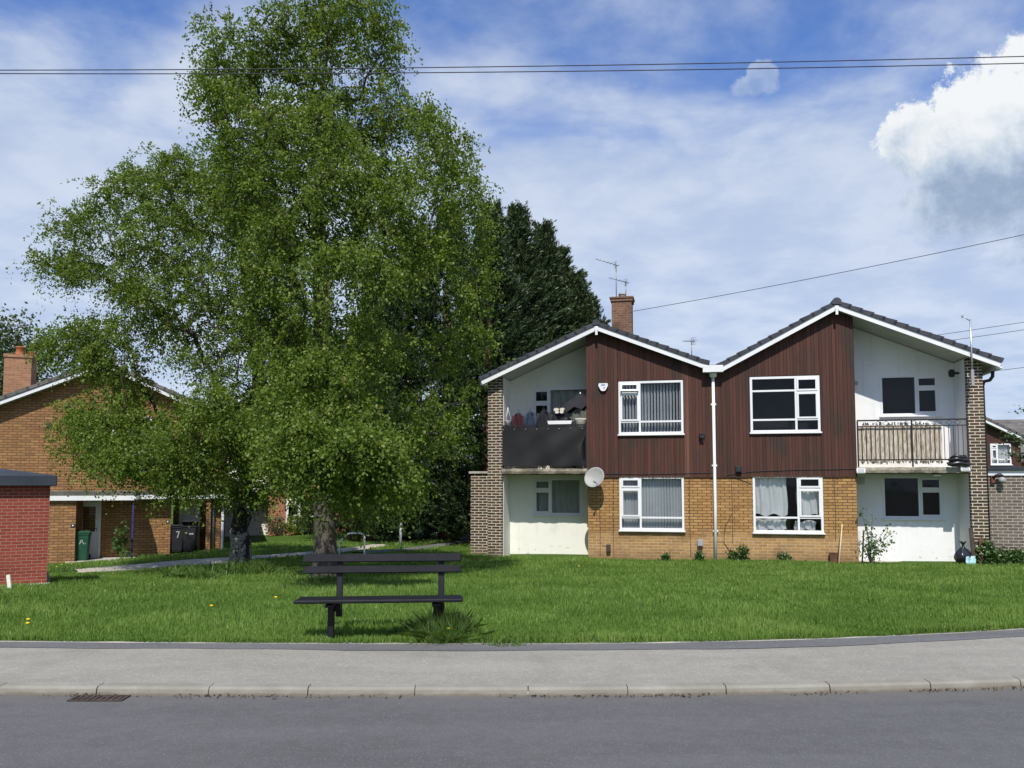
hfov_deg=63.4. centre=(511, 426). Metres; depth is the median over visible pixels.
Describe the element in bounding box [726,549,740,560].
weed
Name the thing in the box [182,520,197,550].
wheelie bin
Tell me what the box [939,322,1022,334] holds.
service wire
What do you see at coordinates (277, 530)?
grey shrub
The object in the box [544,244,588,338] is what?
conifer tree
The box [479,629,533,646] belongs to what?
grass tuft
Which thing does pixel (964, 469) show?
floodlight
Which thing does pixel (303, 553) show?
path
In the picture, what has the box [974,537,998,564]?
bush
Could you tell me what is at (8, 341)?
leafy tree
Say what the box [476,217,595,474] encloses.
conifer tree
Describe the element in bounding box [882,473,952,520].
window
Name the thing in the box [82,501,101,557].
door
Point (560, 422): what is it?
planter trough
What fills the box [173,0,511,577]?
birch tree
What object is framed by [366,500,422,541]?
evergreen bush
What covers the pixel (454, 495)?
evergreen bush
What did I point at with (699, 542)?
meter box
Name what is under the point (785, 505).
window
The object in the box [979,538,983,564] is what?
old board
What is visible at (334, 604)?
park bench
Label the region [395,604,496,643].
grass tuft
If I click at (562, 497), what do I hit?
window
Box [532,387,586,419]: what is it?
window
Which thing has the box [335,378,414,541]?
old conifer
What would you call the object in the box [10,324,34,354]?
television aerial
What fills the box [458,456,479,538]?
evergreen bush
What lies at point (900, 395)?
window
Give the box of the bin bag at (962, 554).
[954,541,975,564]
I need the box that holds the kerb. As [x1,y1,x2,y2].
[0,675,1023,695]
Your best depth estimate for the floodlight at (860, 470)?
22.03 m
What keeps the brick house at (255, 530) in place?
on the lawn at (267, 538)
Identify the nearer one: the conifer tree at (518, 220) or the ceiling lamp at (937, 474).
the ceiling lamp at (937, 474)
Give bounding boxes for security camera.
[948,369,958,377]
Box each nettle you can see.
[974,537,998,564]
[993,546,1016,564]
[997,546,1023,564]
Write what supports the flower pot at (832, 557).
on the lawn at (267, 538)
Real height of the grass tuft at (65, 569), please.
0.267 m
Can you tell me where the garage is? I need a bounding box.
[988,466,1023,554]
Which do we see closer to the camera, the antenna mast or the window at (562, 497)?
the antenna mast
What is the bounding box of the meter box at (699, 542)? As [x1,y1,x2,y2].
[697,539,702,545]
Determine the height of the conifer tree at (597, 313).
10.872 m
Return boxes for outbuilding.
[469,471,487,554]
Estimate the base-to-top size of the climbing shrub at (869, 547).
1.599 m
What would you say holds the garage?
on the lawn at (267, 538)
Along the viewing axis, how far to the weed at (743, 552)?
22.51 m
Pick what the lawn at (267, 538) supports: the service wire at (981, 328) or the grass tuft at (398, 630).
the grass tuft at (398, 630)
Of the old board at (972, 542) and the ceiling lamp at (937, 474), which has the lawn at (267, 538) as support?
the old board at (972, 542)
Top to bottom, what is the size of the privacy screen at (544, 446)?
1.142 m
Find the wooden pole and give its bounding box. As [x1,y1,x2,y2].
[838,524,842,563]
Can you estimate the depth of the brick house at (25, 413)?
26.05 m
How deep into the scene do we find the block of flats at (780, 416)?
23.07 m
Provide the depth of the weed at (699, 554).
22.71 m
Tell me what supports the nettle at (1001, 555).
on the lawn at (267, 538)
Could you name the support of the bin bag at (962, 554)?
on the lawn at (267, 538)
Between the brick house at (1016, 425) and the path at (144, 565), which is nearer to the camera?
the path at (144, 565)
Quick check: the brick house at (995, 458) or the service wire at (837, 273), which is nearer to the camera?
the service wire at (837, 273)
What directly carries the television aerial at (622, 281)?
attached to the block of flats at (780, 416)
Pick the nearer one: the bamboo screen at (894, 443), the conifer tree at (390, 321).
the bamboo screen at (894, 443)
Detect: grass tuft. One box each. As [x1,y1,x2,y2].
[47,563,102,572]
[158,560,225,579]
[192,555,286,575]
[290,574,350,582]
[388,616,426,635]
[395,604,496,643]
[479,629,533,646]
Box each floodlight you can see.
[856,467,865,473]
[960,466,969,471]
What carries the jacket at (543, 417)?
hanging from the clothes airer
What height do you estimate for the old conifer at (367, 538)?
6.925 m
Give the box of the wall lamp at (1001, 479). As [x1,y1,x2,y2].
[990,473,1005,482]
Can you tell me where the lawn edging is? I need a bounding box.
[0,628,1023,643]
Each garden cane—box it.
[858,530,860,556]
[861,531,863,562]
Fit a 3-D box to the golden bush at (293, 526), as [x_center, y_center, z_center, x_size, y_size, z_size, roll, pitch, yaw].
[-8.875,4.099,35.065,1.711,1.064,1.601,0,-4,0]
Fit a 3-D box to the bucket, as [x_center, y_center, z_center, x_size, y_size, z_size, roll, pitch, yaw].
[2.015,-0.012,24.194,0.400,0.440,0.400,-1,-4,12]
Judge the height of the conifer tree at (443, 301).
13.310 m
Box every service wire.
[636,234,1023,310]
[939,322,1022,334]
[955,330,1020,339]
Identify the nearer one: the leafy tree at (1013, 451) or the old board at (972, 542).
the old board at (972, 542)
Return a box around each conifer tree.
[292,279,440,537]
[335,251,487,539]
[366,198,523,540]
[398,199,575,540]
[450,200,584,532]
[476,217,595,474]
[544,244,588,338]
[550,265,600,474]
[587,290,604,323]
[599,314,610,323]
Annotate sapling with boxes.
[110,515,134,559]
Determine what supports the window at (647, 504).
in the block of flats at (780, 416)
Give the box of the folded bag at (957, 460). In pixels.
[947,455,970,466]
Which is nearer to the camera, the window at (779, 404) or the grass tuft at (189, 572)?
the grass tuft at (189, 572)
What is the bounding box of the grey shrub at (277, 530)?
[261,513,287,535]
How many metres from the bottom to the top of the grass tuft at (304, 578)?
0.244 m
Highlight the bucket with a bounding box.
[574,418,586,432]
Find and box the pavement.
[0,636,1023,683]
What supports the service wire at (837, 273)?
attached to the block of flats at (780, 416)
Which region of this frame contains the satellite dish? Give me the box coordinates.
[584,467,603,486]
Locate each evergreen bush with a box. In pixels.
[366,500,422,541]
[404,464,444,539]
[428,465,470,539]
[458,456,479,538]
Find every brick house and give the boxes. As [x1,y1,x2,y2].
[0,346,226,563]
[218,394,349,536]
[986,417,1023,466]
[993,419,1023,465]
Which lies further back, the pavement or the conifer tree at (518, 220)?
the conifer tree at (518, 220)
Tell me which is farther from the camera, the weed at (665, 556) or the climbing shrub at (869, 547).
the weed at (665, 556)
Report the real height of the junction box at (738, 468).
0.170 m
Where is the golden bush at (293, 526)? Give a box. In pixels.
[281,512,313,534]
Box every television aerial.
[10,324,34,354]
[596,258,618,296]
[608,277,629,295]
[682,337,697,354]
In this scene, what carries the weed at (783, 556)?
on the lawn at (267, 538)
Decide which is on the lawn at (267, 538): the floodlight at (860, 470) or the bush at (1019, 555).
the bush at (1019, 555)
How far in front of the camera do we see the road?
5.71 m
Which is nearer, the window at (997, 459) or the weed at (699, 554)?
the weed at (699, 554)
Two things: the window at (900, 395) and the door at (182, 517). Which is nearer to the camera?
the window at (900, 395)
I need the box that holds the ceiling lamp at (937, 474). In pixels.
[932,473,942,475]
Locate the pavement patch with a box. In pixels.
[0,629,1023,650]
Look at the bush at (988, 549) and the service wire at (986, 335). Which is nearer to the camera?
the bush at (988, 549)
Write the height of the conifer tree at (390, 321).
11.971 m
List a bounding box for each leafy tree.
[0,302,71,395]
[993,405,1023,461]
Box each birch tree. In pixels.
[6,141,312,563]
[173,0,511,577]
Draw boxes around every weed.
[661,551,670,560]
[691,550,705,560]
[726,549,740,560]
[734,544,750,560]
[777,551,791,561]
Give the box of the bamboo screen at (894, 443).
[858,421,942,464]
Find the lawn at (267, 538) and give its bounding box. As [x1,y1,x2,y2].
[0,500,1023,642]
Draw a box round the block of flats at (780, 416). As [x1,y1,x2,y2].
[479,293,1003,562]
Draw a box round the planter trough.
[547,420,572,424]
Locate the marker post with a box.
[399,523,401,545]
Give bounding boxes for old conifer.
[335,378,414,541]
[351,380,437,540]
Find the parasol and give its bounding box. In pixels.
[561,392,586,467]
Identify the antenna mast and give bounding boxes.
[961,315,974,385]
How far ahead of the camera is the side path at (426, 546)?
27.26 m
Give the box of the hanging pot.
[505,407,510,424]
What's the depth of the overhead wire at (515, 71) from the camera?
12.71 m
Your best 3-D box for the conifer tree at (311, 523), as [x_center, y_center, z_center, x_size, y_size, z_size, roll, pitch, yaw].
[-5.498,-0.715,32.658,7.613,10.772,7.235,0,-4,0]
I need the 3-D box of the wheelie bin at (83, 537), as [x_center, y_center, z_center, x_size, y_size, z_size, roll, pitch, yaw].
[-13.128,3.635,25.293,0.480,0.911,0.606,2,-4,-24]
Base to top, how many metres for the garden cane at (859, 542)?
0.910 m
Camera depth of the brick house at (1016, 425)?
47.83 m
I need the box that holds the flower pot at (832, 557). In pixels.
[829,552,837,562]
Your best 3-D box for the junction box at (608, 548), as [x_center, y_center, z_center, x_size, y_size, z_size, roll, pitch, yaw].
[2.725,3.447,23.392,0.120,0.220,0.096,-1,-4,12]
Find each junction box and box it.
[606,545,610,552]
[736,466,741,471]
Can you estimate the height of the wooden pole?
1.085 m
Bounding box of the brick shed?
[0,469,56,585]
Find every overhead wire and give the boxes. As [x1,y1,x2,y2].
[0,56,1023,70]
[0,63,1023,73]
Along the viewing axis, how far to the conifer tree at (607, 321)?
36.20 m
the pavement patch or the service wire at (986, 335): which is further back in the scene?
the service wire at (986, 335)
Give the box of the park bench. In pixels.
[293,553,462,643]
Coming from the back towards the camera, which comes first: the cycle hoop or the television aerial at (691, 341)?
the television aerial at (691, 341)
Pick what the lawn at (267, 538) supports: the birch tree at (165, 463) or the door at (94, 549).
the birch tree at (165, 463)
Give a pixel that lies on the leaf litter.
(663, 695)
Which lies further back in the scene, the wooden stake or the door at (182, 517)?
the door at (182, 517)
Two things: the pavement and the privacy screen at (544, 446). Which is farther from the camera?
the privacy screen at (544, 446)
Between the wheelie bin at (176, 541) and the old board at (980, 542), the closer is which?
the old board at (980, 542)
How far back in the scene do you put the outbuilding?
24.86 m
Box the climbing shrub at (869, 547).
[857,505,896,563]
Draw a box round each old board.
[969,528,975,558]
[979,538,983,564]
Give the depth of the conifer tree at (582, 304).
33.61 m
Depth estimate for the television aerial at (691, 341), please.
25.85 m
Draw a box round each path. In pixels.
[75,559,227,572]
[208,544,385,560]
[358,540,470,552]
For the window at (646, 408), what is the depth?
23.58 m
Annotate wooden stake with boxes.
[6,574,11,588]
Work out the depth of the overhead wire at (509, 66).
12.92 m
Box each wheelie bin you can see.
[76,530,91,559]
[170,524,185,551]
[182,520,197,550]
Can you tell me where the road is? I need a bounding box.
[0,688,1023,767]
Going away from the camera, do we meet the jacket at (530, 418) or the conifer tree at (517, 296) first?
the jacket at (530, 418)
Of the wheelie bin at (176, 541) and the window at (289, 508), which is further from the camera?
the window at (289, 508)
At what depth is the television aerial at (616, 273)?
28.68 m
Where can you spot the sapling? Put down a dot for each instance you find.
(123, 541)
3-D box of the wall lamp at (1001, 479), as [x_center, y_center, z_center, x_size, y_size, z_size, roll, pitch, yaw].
[12.809,1.360,21.830,0.363,0.269,0.176,-3,-5,38]
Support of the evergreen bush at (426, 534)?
on the lawn at (267, 538)
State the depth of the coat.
24.46 m
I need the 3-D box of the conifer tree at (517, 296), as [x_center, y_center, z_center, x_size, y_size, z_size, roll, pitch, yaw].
[-0.676,-1.944,29.666,6.729,12.810,7.428,0,-4,0]
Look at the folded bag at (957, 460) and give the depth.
21.50 m
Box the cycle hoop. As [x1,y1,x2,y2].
[338,532,364,553]
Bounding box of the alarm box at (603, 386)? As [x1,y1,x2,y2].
[598,383,607,390]
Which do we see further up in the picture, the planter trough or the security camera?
the security camera
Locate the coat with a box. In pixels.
[511,409,523,427]
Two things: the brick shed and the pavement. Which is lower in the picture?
the pavement
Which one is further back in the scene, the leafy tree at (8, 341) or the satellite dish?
the leafy tree at (8, 341)
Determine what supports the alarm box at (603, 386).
attached to the block of flats at (780, 416)
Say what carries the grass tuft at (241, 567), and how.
on the lawn at (267, 538)
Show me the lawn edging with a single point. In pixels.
(509, 643)
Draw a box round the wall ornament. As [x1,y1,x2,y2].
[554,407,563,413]
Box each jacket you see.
[523,409,536,426]
[536,408,551,426]
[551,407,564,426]
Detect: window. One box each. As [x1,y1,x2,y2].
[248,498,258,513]
[285,499,313,522]
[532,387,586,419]
[532,478,582,516]
[618,380,684,435]
[618,476,685,531]
[750,375,821,433]
[752,475,825,534]
[879,374,941,417]
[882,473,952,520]
[990,444,1011,465]
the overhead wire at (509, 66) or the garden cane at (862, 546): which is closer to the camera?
the overhead wire at (509, 66)
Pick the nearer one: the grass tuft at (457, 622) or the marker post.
the grass tuft at (457, 622)
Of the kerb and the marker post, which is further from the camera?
the marker post
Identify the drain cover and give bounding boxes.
[67,695,130,700]
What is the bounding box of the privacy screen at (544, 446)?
[503,426,584,465]
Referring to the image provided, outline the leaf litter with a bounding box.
[52,686,1023,699]
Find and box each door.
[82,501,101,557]
[179,501,200,551]

